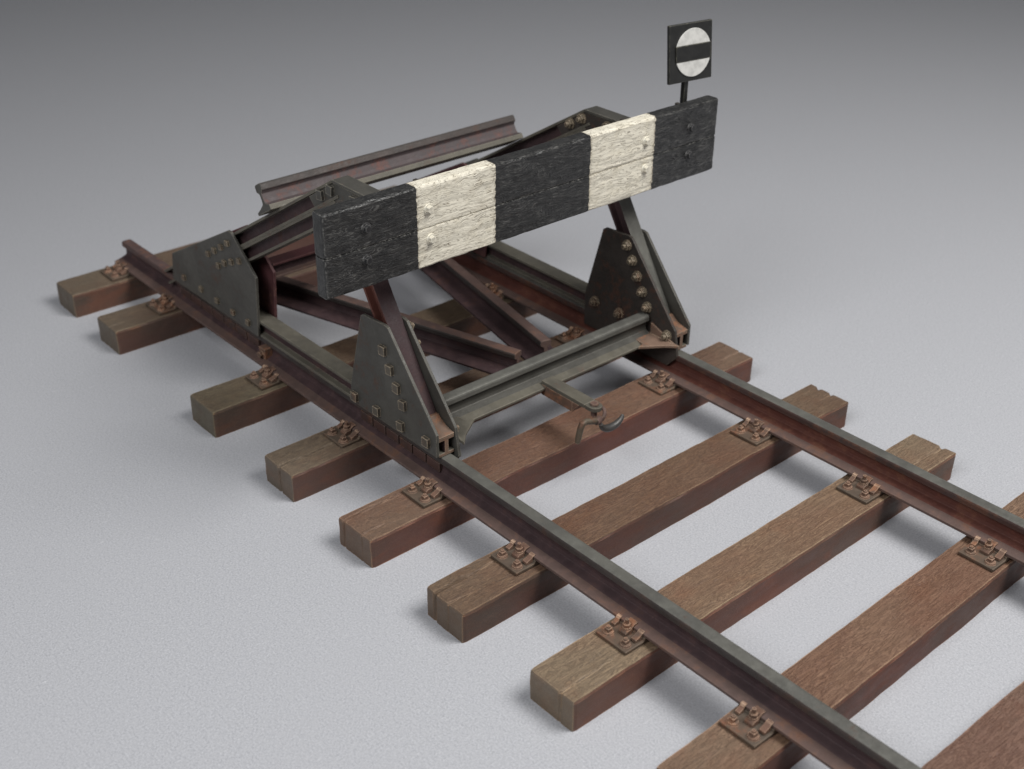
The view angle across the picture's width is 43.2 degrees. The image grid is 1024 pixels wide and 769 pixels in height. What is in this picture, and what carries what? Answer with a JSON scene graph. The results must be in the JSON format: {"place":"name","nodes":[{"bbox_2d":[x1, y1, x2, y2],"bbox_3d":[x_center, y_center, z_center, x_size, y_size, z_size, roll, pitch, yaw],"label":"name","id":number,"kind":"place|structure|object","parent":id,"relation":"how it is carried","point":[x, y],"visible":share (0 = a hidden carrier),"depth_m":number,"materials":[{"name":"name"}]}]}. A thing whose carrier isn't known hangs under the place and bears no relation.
{"place":"outdoors","nodes":[
{"label":"outdoors","id":0,"kind":"place"},
{"bbox_2d":[0,0,1023,768],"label":"ground","id":1,"kind":"structure","parent":0,"point":[842,218],"depth_m":7.52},
{"bbox_2d":[97,266,317,354],"bbox_3d":[-1.357,-0.729,8.215,2.583,0.236,0.255,-23,37,-34],"label":"railway sleeper","id":2,"kind":"object","parent":1,"relation":"on","point":[141,325],"visible":0.28,"depth_m":7.58,"materials":[{"name":"brown wood"}]},
{"bbox_2d":[57,186,394,317],"bbox_3d":[-1.741,-0.962,8.612,2.572,0.236,0.254,-23,37,-34],"label":"railway sleeper","id":3,"kind":"object","parent":1,"relation":"on","point":[114,285],"visible":0.28,"depth_m":7.98,"materials":[{"name":"brown wood"}]},
{"bbox_2d":[190,283,536,437],"bbox_3d":[-0.717,-0.250,7.395,2.364,0.236,0.254,-23,37,-35],"label":"railway sleeper","id":4,"kind":"object","parent":1,"relation":"on","point":[241,402],"visible":0.46,"depth_m":6.87,"materials":[{"name":"brown wood"}]},
{"bbox_2d":[265,326,621,501],"bbox_3d":[-0.145,-0.004,6.978,2.605,0.236,0.254,-23,38,-35],"label":"railway sleeper","id":5,"kind":"object","parent":1,"relation":"on","point":[316,463],"visible":0.34,"depth_m":6.35,"materials":[{"name":"brown wood"}]},
{"bbox_2d":[339,342,752,567],"bbox_3d":[0.279,0.251,6.542,2.612,0.236,0.254,-23,38,-35],"label":"railway sleeper","id":6,"kind":"object","parent":1,"relation":"on","point":[392,525],"visible":0.79,"depth_m":6.34,"materials":[{"name":"brown wood"}]},
{"bbox_2d":[427,384,848,642],"bbox_3d":[0.703,0.495,6.125,2.623,0.236,0.256,-23,38,-35],"label":"railway sleeper","id":7,"kind":"object","parent":1,"relation":"on","point":[472,600],"visible":0.82,"depth_m":5.94,"materials":[{"name":"brown wood"}]},
{"bbox_2d":[530,434,954,731],"bbox_3d":[1.126,0.745,5.699,2.617,0.236,0.254,-24,38,-35],"label":"railway sleeper","id":8,"kind":"object","parent":1,"relation":"on","point":[585,679],"visible":0.81,"depth_m":5.50,"materials":[{"name":"brown wood"}]},
{"bbox_2d":[115,239,921,768],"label":"running rail","id":9,"kind":"object","parent":8,"relation":"on","point":[815,727],"visible":0.92,"depth_m":5.38,"materials":[{"name":"metal"}]},
{"bbox_2d":[164,95,717,457],"bbox_3d":[-0.493,-0.881,6.950,2.445,1.325,2.902,-23,38,-35],"label":"buffer stop","id":10,"kind":"object","parent":9,"relation":"on","point":[369,240],"visible":0.99,"depth_m":6.51,"materials":[{"name":"paint"}]},
{"bbox_2d":[575,406,623,443],"bbox_3d":[0.411,0.179,6.261,0.318,0.139,0.091,-23,38,-35],"label":"coupling hook","id":11,"kind":"object","parent":10,"relation":"hanging from","point":[609,427],"visible":0.98,"depth_m":6.22,"materials":[{"name":"metal"}]},
{"bbox_2d":[667,19,711,102],"bbox_3d":[0.900,-1.494,6.670,0.298,0.737,0.057,-20,36,-31],"label":"stop signal","id":12,"kind":"object","parent":10,"relation":"attached to","point":[689,51],"visible":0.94,"depth_m":6.54,"materials":[{"name":"black paint"}]},
{"bbox_2d":[452,251,1023,564],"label":"running rail","id":13,"kind":"object","parent":8,"relation":"on","point":[965,512],"visible":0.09,"depth_m":6.33,"materials":[{"name":"metal"}]},
{"bbox_2d":[656,492,1023,768],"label":"railway sleeper","id":14,"kind":"object","parent":1,"relation":"on","point":[854,666],"visible":0.76,"depth_m":5.14,"materials":[{"name":"brown wood"}]},
{"bbox_2d":[922,681,1023,768],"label":"railway sleeper","id":15,"kind":"object","parent":1,"relation":"on","point":[992,737],"visible":1,"depth_m":4.68,"materials":[{"name":"brown wood"}]}
]}

